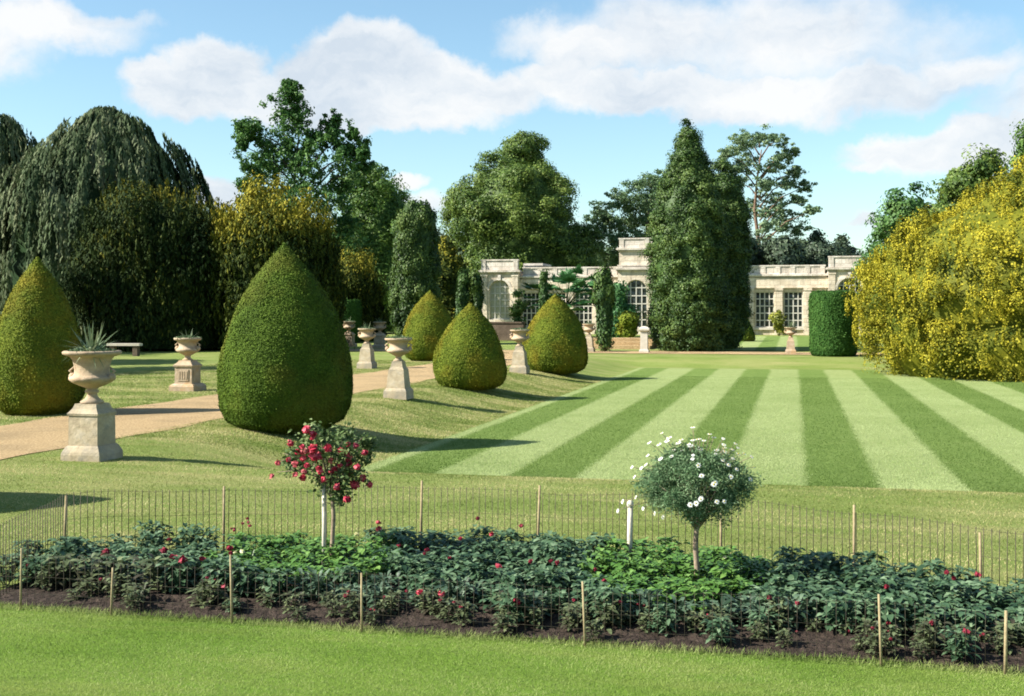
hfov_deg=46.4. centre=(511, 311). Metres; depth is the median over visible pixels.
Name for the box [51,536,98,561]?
dahlia plant
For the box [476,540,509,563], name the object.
dahlia plant
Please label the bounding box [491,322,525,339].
retaining wall
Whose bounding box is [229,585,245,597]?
bedding plant
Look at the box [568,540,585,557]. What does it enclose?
dahlia plant
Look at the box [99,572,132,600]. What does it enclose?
flowering plant
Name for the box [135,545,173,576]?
dahlia plant
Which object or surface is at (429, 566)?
flowering dahlia
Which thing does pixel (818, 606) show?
dahlia plant
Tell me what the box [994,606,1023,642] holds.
dahlia plant
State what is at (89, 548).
dahlia plant
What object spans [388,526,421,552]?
dahlia plant
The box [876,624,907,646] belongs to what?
bedding plant
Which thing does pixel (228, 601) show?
bedding plant
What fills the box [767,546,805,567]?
dahlia plant
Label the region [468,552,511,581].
dahlia plant
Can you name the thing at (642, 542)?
bright bedding plant
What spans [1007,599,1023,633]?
dahlia plant
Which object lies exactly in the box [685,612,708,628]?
flowering plant
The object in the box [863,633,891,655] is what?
flowering plant
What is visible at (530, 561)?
flowering dahlia
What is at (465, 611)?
flowering plant
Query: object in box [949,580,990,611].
dahlia plant
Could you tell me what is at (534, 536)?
dahlia plant
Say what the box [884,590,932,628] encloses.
dahlia plant
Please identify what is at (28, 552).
dahlia plant
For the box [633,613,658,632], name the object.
bedding plant
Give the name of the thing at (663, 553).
bright bedding plant
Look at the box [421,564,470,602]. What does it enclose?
dahlia plant
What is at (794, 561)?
dahlia plant
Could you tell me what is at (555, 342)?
topiary
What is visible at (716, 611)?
bedding plant
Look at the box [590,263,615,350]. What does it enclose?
slim cypress
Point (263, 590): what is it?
bedding plant
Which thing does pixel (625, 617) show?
bedding plant
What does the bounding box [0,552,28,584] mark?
dahlia plant
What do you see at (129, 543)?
dahlia plant
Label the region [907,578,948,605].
dahlia plant
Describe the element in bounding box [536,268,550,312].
slim cypress
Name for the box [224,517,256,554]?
flowering dahlia
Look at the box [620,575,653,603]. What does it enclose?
bright bedding plant
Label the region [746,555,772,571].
bright bedding plant
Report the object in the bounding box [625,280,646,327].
window
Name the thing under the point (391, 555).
dahlia plant
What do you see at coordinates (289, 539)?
bright bedding plant
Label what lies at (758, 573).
bright bedding plant
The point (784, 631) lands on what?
flowering plant
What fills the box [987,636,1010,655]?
bedding plant
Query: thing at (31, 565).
dahlia plant
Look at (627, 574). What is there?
bright bedding plant
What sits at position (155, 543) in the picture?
dahlia plant
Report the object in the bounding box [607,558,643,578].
bright bedding plant
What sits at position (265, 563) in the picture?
bright bedding plant
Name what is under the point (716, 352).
cross path
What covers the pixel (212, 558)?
dahlia plant
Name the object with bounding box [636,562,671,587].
bright bedding plant
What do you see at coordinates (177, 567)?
dahlia plant
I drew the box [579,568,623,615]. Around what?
flowering dahlia
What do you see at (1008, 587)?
dahlia plant
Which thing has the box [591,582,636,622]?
dahlia plant
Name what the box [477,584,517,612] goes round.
dahlia plant
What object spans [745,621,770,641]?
bedding plant
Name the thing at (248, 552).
bright flowering plant
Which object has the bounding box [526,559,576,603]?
flowering dahlia
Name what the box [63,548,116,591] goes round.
flowering plant
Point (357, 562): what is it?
bright bedding plant
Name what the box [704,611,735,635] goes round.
bedding plant
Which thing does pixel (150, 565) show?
flowering plant
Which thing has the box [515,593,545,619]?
flowering plant
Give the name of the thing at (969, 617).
dahlia plant
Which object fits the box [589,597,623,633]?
flowering plant
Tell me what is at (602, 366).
ground
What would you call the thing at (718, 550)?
bright bedding plant
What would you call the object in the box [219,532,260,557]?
bright bedding plant
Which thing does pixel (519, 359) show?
urn
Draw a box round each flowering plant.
[25,564,62,590]
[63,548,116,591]
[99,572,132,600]
[127,547,187,591]
[195,579,219,601]
[199,576,228,606]
[223,549,261,585]
[228,545,268,570]
[328,532,358,547]
[335,588,368,620]
[364,608,379,624]
[380,589,409,613]
[412,588,444,614]
[430,598,459,621]
[451,600,478,625]
[492,590,517,615]
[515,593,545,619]
[558,598,585,630]
[562,612,582,626]
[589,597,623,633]
[637,603,664,625]
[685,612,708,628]
[708,555,753,590]
[763,594,801,627]
[765,614,787,635]
[769,564,799,586]
[774,628,797,647]
[848,630,869,649]
[853,617,890,641]
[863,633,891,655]
[929,620,981,653]
[976,630,992,642]
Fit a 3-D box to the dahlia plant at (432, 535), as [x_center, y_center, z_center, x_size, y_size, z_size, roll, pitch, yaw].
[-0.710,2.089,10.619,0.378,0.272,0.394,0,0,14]
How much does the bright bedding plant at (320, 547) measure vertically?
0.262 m
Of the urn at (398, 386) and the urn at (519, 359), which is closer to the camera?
the urn at (398, 386)
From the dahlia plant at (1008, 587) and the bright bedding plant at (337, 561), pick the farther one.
the bright bedding plant at (337, 561)
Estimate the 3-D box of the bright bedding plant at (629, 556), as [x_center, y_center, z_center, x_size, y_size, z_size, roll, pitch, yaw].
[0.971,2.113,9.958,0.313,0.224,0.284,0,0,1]
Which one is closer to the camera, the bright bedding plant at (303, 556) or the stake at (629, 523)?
the bright bedding plant at (303, 556)
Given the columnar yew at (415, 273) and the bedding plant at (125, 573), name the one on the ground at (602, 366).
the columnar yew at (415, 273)
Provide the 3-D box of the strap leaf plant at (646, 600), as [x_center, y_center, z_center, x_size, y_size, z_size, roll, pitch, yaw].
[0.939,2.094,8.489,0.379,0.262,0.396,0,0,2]
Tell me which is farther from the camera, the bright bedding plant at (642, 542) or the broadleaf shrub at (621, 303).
the broadleaf shrub at (621, 303)
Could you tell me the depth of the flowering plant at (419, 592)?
8.74 m
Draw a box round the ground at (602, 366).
[0,332,1023,672]
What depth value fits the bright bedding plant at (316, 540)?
10.59 m
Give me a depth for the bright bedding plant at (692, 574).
9.37 m
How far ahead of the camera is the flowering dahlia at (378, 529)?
10.73 m
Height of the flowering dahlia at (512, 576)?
0.341 m
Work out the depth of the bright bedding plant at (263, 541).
10.72 m
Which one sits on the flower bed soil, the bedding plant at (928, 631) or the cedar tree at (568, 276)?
the bedding plant at (928, 631)
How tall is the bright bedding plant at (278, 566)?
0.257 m
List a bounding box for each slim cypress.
[453,266,470,317]
[467,269,485,312]
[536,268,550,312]
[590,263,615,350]
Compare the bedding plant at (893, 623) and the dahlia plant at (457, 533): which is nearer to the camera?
the bedding plant at (893, 623)
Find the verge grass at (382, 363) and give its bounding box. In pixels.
[0,360,432,425]
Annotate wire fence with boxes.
[0,481,1023,674]
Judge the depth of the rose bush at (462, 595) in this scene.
8.84 m
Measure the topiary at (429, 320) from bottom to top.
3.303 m
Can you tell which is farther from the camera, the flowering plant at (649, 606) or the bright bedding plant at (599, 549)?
the bright bedding plant at (599, 549)
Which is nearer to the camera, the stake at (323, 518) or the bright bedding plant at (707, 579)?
the bright bedding plant at (707, 579)
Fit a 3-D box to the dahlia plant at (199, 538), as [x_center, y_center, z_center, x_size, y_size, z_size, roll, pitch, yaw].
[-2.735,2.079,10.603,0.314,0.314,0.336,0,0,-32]
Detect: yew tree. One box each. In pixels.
[58,175,232,351]
[203,169,354,349]
[334,245,391,341]
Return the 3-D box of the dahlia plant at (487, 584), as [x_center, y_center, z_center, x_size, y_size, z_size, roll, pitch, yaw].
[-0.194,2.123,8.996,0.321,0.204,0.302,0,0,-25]
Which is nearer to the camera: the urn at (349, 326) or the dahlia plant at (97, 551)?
the dahlia plant at (97, 551)
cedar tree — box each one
[519,263,595,310]
[582,168,665,266]
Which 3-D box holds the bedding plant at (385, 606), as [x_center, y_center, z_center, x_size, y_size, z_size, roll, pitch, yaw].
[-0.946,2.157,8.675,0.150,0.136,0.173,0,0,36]
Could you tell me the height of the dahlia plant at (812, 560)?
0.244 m
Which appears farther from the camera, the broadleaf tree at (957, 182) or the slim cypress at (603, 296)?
the broadleaf tree at (957, 182)
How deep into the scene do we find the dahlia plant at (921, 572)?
9.15 m
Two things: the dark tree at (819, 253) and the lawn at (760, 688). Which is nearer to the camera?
the lawn at (760, 688)
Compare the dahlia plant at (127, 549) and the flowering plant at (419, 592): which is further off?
the dahlia plant at (127, 549)
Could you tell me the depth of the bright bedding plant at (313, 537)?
10.90 m
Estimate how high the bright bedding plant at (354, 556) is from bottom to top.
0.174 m
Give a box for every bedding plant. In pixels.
[36,553,82,590]
[64,587,84,600]
[75,577,105,598]
[93,555,146,592]
[102,568,128,589]
[119,582,153,604]
[121,589,145,609]
[148,576,176,592]
[186,587,217,608]
[197,555,227,578]
[198,549,227,565]
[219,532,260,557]
[219,596,239,611]
[225,539,255,560]
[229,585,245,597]
[237,558,262,580]
[249,544,281,564]
[250,534,284,556]
[252,554,288,572]
[253,535,286,559]
[255,584,272,601]
[259,562,289,582]
[259,592,277,608]
[260,561,297,590]
[276,530,307,549]
[276,533,304,556]
[279,546,308,568]
[280,591,307,613]
[282,544,312,561]
[287,551,319,572]
[287,605,308,621]
[288,562,322,584]
[295,565,337,590]
[299,537,321,558]
[303,535,327,550]
[308,538,345,566]
[316,545,356,567]
[317,590,333,606]
[320,556,350,575]
[323,598,343,616]
[328,562,358,584]
[335,534,372,560]
[343,551,369,566]
[344,541,382,569]
[353,556,379,573]
[356,557,392,588]
[364,546,404,572]
[370,530,403,552]
[372,599,393,617]
[379,544,408,556]
[426,603,446,615]
[432,591,452,607]
[490,608,518,632]
[523,606,546,628]
[570,558,606,586]
[571,601,591,621]
[580,571,612,588]
[582,547,614,571]
[582,618,603,638]
[590,550,628,578]
[593,577,629,599]
[597,535,628,567]
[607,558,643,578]
[611,550,643,569]
[612,569,642,593]
[612,583,643,608]
[615,608,633,628]
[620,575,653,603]
[624,537,656,558]
[630,545,660,563]
[630,556,660,579]
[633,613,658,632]
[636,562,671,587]
[645,544,683,574]
[647,583,686,608]
[650,536,690,564]
[653,575,687,595]
[660,553,701,580]
[662,576,704,606]
[668,552,692,565]
[672,584,720,610]
[679,563,720,587]
[685,553,717,580]
[685,610,714,632]
[688,547,711,565]
[693,577,728,602]
[696,579,734,602]
[699,545,731,574]
[700,559,728,580]
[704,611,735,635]
[706,606,728,616]
[709,545,742,563]
[713,551,752,578]
[724,557,757,582]
[726,577,757,600]
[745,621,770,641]
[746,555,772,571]
[747,559,777,582]
[750,569,782,592]
[805,618,821,631]
[836,619,855,634]
[871,632,901,655]
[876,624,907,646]
[887,618,907,637]
[906,642,929,658]
[907,622,948,654]
[909,624,934,638]
[911,613,942,645]
[985,619,1023,654]
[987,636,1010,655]
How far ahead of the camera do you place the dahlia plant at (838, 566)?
9.55 m
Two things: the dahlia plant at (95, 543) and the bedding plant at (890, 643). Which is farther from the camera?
the dahlia plant at (95, 543)
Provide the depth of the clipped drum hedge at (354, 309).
83.26 m
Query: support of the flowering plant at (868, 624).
on the flower bed soil
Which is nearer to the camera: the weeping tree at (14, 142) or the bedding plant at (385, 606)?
the bedding plant at (385, 606)
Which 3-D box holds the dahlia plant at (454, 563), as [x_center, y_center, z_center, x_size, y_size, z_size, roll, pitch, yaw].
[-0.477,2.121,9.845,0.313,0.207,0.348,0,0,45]
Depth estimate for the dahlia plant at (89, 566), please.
9.74 m
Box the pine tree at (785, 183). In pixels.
[717,124,822,244]
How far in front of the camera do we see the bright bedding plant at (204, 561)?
9.73 m
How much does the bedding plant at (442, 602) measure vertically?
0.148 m
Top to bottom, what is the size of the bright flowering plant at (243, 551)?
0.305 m
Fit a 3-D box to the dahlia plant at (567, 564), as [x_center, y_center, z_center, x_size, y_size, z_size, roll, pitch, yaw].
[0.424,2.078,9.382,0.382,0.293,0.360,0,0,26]
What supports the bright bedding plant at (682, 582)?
on the flower bed soil
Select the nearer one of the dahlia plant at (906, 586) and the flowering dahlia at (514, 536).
the dahlia plant at (906, 586)
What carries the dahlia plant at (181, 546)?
on the flower bed soil
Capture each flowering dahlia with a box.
[158,537,201,584]
[195,545,244,594]
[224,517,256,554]
[359,521,393,552]
[389,543,431,592]
[412,552,450,590]
[458,532,495,564]
[465,516,501,540]
[488,524,530,555]
[491,563,540,604]
[526,559,568,596]
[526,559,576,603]
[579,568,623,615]
[852,584,911,636]
[926,570,994,618]
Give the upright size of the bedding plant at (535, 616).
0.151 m
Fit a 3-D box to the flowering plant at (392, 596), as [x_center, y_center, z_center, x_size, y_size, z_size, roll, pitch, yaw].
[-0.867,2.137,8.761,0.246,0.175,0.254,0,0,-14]
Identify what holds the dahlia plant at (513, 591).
on the flower bed soil
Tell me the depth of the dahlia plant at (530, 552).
9.86 m
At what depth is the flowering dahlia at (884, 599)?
8.11 m
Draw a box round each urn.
[61,323,122,461]
[169,331,205,391]
[343,319,356,346]
[356,321,376,368]
[372,320,387,347]
[383,335,413,399]
[509,327,529,373]
[582,320,594,351]
[784,319,796,353]
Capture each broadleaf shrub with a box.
[508,288,528,328]
[611,280,642,337]
[614,310,642,337]
[768,309,786,335]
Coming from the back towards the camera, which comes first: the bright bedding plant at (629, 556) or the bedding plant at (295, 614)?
the bright bedding plant at (629, 556)
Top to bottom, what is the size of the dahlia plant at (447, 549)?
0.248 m
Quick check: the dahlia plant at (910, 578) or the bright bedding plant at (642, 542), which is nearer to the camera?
the dahlia plant at (910, 578)
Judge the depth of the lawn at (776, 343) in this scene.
79.63 m
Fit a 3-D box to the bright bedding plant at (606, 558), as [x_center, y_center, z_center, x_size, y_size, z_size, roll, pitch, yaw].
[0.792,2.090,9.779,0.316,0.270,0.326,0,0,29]
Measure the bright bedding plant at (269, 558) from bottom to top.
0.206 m
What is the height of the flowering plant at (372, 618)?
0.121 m
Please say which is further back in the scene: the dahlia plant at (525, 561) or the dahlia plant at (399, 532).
the dahlia plant at (399, 532)
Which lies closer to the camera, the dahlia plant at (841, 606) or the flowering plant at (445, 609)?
the dahlia plant at (841, 606)
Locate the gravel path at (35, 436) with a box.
[0,352,512,459]
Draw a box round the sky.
[0,0,1023,253]
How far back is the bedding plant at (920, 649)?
7.65 m
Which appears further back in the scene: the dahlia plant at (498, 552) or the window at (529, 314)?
the window at (529, 314)
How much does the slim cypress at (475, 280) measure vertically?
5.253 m
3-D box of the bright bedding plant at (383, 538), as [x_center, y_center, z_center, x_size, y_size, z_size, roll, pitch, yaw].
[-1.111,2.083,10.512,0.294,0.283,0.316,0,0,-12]
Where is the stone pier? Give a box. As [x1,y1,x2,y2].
[638,326,649,351]
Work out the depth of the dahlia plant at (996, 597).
8.43 m
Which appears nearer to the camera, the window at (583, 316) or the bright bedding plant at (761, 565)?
the bright bedding plant at (761, 565)
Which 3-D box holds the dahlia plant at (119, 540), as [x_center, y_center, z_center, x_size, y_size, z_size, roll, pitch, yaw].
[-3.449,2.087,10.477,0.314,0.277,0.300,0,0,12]
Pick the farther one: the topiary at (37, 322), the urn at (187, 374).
the urn at (187, 374)
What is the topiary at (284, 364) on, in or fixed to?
on the ground at (602, 366)
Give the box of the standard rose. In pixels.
[269,418,379,556]
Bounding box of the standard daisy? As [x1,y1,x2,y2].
[616,427,764,587]
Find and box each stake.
[322,483,325,563]
[627,500,633,552]
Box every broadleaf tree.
[333,163,421,332]
[437,151,605,299]
[489,129,563,175]
[850,181,932,330]
[925,143,1008,218]
[1003,118,1023,171]
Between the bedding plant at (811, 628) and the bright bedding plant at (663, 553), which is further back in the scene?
the bright bedding plant at (663, 553)
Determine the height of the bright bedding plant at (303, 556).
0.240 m
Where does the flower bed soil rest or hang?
on the ground at (602, 366)
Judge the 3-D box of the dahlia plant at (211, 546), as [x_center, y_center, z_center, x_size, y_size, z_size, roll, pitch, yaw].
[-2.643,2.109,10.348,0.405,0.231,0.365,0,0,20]
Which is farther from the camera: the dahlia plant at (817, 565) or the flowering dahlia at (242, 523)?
the flowering dahlia at (242, 523)
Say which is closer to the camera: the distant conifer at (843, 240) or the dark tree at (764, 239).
the dark tree at (764, 239)
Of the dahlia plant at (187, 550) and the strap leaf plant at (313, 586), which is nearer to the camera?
the strap leaf plant at (313, 586)
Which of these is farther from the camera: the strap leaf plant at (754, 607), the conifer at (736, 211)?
the conifer at (736, 211)
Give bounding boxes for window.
[490,281,509,319]
[523,293,538,326]
[549,292,565,301]
[575,292,591,325]
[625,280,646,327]
[755,292,773,326]
[784,292,802,327]
[838,278,858,295]
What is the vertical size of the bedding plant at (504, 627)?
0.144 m
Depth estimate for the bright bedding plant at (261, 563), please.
9.79 m
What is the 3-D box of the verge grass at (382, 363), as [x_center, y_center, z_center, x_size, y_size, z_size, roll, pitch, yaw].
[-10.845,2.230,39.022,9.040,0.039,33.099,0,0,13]
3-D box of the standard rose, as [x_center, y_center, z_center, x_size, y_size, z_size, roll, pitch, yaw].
[-1.583,1.580,10.242,0.899,1.337,0.709,0,0,0]
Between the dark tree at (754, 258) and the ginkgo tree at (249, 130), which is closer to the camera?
the ginkgo tree at (249, 130)
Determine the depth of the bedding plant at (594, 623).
8.10 m
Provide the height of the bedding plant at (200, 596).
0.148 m
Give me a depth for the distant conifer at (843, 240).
139.50 m
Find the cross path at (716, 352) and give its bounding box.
[349,349,883,354]
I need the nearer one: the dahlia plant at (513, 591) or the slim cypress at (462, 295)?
the dahlia plant at (513, 591)
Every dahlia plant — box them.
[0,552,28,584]
[11,538,60,564]
[14,554,56,584]
[17,553,45,577]
[39,544,76,580]
[47,536,89,572]
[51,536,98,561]
[65,553,107,580]
[70,544,104,564]
[81,548,117,573]
[83,539,109,558]
[99,541,145,562]
[99,553,141,582]
[102,533,137,553]
[109,544,143,572]
[129,560,167,583]
[130,519,180,558]
[132,530,179,559]
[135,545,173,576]
[139,545,170,564]
[149,555,201,593]
[165,523,202,550]
[170,544,203,557]
[176,548,206,568]
[179,554,201,576]
[185,539,227,566]
[188,525,224,555]
[198,553,243,586]
[217,560,260,597]
[222,599,244,613]
[250,567,302,604]
[328,563,372,585]
[371,544,414,583]
[386,526,416,551]
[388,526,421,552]
[391,532,425,554]
[399,574,440,601]
[403,554,433,572]
[409,549,438,565]
[411,553,449,576]
[412,529,455,555]
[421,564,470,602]
[424,537,460,558]
[428,545,458,564]
[431,550,482,585]
[435,555,471,572]
[437,529,478,551]
[450,539,476,551]
[457,538,496,561]
[461,562,500,596]
[466,580,498,605]
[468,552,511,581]
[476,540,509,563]
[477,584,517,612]
[478,536,502,560]
[480,566,519,592]
[486,565,521,584]
[491,540,528,569]
[491,586,543,625]
[504,556,543,584]
[505,540,540,562]
[512,540,553,570]
[514,565,541,587]
[517,540,546,564]
[519,532,551,548]
[533,530,573,550]
[533,541,576,579]
[540,589,581,618]
[543,536,583,561]
[546,557,590,590]
[554,568,589,596]
[566,574,610,606]
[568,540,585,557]
[568,551,597,573]
[570,538,605,559]
[586,532,620,559]
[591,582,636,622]
[647,604,677,635]
[700,616,739,644]
[739,584,780,607]
[743,607,782,636]
[752,585,790,613]
[762,572,803,600]
[765,559,815,594]
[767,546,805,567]
[775,553,813,582]
[784,581,833,612]
[792,585,836,621]
[794,550,853,586]
[796,551,834,578]
[799,575,844,596]
[804,567,851,585]
[814,585,862,610]
[816,552,851,581]
[817,594,863,635]
[824,584,874,625]
[827,555,868,588]
[839,563,882,605]
[849,550,889,574]
[851,565,899,598]
[855,574,902,613]
[875,577,918,599]
[880,568,913,586]
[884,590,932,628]
[885,562,917,577]
[887,581,935,616]
[895,604,956,635]
[896,577,922,602]
[901,558,962,596]
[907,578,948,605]
[912,594,960,631]
[920,573,968,603]
[939,625,981,661]
[944,603,996,638]
[946,564,980,595]
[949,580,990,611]
[955,577,1011,607]
[959,600,1002,629]
[971,583,1022,622]
[988,584,1023,614]
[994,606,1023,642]
[1003,595,1023,624]
[1004,577,1023,601]
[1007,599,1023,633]
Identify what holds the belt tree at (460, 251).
on the ground at (602, 366)
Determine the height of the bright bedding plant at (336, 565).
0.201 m
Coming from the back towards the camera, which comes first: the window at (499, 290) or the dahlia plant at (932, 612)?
the window at (499, 290)
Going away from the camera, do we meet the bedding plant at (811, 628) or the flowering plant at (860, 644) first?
the flowering plant at (860, 644)
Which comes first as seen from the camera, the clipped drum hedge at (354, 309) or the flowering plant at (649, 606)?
the flowering plant at (649, 606)
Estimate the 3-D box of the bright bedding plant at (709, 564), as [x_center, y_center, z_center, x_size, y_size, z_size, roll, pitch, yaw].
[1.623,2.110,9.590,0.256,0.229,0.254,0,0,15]
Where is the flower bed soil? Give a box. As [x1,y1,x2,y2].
[0,552,1023,671]
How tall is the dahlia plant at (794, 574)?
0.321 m
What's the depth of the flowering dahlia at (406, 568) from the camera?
9.43 m
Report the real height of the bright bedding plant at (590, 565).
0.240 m
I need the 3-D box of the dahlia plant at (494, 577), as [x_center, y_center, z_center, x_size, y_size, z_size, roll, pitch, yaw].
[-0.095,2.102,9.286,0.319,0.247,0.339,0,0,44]
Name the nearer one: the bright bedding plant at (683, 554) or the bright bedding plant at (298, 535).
the bright bedding plant at (683, 554)
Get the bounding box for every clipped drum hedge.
[342,298,361,342]
[807,289,857,356]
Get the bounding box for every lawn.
[0,607,1023,695]
[366,368,1023,492]
[724,336,809,350]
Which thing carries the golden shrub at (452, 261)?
on the ground at (602, 366)
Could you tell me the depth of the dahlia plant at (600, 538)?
10.41 m
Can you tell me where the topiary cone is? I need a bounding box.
[742,319,755,340]
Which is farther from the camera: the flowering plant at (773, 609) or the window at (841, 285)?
the window at (841, 285)
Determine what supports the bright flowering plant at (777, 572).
on the flower bed soil
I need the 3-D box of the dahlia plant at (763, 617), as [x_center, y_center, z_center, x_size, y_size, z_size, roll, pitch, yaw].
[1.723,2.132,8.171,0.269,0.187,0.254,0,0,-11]
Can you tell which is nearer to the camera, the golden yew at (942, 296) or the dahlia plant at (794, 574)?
the dahlia plant at (794, 574)
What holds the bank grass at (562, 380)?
on the ground at (602, 366)
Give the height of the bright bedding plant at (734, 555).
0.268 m
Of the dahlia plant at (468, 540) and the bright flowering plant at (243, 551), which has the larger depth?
the dahlia plant at (468, 540)
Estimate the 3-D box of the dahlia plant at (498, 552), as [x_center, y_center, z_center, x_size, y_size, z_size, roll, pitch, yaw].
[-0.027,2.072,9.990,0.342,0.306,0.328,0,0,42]
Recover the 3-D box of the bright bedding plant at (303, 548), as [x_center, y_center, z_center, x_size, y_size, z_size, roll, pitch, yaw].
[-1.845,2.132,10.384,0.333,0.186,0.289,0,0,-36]
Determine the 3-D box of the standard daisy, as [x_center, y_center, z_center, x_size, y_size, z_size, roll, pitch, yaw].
[1.379,1.580,9.381,1.137,1.344,0.943,0,0,0]
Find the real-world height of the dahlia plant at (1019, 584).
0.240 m
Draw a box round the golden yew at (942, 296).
[839,155,1023,382]
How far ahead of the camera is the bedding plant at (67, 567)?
9.58 m
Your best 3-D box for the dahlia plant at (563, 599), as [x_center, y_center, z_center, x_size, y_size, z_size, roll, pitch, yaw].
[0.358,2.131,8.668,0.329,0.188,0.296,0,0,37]
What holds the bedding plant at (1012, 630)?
on the flower bed soil
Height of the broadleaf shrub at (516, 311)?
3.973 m
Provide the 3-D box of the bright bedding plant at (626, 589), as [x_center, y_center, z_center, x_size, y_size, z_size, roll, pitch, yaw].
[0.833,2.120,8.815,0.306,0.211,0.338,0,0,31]
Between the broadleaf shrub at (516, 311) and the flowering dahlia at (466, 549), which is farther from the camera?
the broadleaf shrub at (516, 311)
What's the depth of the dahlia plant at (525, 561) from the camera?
9.67 m
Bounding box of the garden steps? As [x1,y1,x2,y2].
[593,337,656,348]
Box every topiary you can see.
[0,256,85,415]
[215,242,354,434]
[402,290,451,360]
[432,303,507,389]
[522,293,588,373]
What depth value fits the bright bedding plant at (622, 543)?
10.25 m
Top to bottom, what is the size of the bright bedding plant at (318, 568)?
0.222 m
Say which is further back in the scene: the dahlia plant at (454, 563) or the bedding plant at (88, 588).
the dahlia plant at (454, 563)
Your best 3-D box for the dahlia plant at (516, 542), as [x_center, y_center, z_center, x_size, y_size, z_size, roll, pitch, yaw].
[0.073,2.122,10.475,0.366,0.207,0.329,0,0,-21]
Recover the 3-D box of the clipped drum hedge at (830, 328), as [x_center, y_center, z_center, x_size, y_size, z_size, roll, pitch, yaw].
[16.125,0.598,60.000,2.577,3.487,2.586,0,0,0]
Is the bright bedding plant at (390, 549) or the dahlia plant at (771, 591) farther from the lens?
the bright bedding plant at (390, 549)
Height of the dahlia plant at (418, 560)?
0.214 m
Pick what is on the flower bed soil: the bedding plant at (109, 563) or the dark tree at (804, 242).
the bedding plant at (109, 563)
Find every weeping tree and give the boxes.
[0,105,222,340]
[0,113,38,315]
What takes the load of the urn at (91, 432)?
on the ground at (602, 366)
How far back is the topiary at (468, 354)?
35.59 m
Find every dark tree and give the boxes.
[749,232,762,263]
[751,233,777,264]
[760,233,813,264]
[789,237,818,256]
[804,238,835,272]
[824,241,851,255]
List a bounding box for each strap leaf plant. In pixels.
[285,566,338,601]
[319,582,368,602]
[345,581,406,608]
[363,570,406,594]
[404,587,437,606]
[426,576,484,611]
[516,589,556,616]
[619,588,669,624]
[652,595,705,627]
[699,596,748,625]
[720,593,767,620]
[735,600,794,630]
[766,593,822,630]
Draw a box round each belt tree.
[437,224,460,252]
[448,232,466,262]
[831,234,865,255]
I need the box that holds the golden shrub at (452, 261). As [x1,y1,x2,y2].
[434,232,470,319]
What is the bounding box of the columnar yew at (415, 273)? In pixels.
[386,199,443,336]
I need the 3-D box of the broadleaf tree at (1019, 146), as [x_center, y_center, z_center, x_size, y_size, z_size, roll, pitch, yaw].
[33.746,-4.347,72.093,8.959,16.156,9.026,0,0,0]
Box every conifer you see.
[637,118,737,351]
[710,158,756,348]
[807,228,829,244]
[834,233,857,255]
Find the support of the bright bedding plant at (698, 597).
on the flower bed soil
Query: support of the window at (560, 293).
in the orangery
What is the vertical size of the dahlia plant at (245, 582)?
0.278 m
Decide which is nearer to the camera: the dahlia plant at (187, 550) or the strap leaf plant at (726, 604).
the strap leaf plant at (726, 604)
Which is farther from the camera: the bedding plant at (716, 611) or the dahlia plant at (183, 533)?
the dahlia plant at (183, 533)
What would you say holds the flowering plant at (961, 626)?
on the flower bed soil
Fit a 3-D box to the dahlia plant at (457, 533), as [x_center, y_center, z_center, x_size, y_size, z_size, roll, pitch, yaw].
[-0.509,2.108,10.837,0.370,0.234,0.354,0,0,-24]
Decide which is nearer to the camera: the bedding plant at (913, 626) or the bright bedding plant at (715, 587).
the bedding plant at (913, 626)
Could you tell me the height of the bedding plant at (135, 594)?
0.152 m
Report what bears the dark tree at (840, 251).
on the ground at (602, 366)
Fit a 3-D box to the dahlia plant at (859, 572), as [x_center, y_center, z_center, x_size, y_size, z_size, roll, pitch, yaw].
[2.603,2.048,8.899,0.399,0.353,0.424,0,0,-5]
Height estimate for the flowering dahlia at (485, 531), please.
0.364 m
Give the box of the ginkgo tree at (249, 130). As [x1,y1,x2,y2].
[229,78,388,259]
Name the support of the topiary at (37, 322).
on the ground at (602, 366)
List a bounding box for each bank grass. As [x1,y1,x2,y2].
[115,368,601,469]
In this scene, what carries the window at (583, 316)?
in the orangery
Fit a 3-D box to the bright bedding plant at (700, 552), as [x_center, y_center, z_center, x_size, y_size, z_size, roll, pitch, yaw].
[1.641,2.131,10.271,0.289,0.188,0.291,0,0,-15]
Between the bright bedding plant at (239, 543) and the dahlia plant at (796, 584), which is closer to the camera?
the dahlia plant at (796, 584)
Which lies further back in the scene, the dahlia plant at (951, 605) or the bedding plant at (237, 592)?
the bedding plant at (237, 592)
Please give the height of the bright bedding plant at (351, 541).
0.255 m
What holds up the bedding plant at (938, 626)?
on the flower bed soil
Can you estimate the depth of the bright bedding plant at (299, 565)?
9.60 m
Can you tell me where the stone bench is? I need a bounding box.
[106,343,142,355]
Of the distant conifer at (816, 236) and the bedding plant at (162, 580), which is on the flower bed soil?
the bedding plant at (162, 580)
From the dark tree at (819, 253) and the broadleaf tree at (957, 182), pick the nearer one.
the broadleaf tree at (957, 182)
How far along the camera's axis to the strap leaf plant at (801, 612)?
8.29 m
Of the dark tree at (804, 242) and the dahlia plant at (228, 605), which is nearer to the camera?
the dahlia plant at (228, 605)
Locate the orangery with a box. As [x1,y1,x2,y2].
[478,238,865,335]

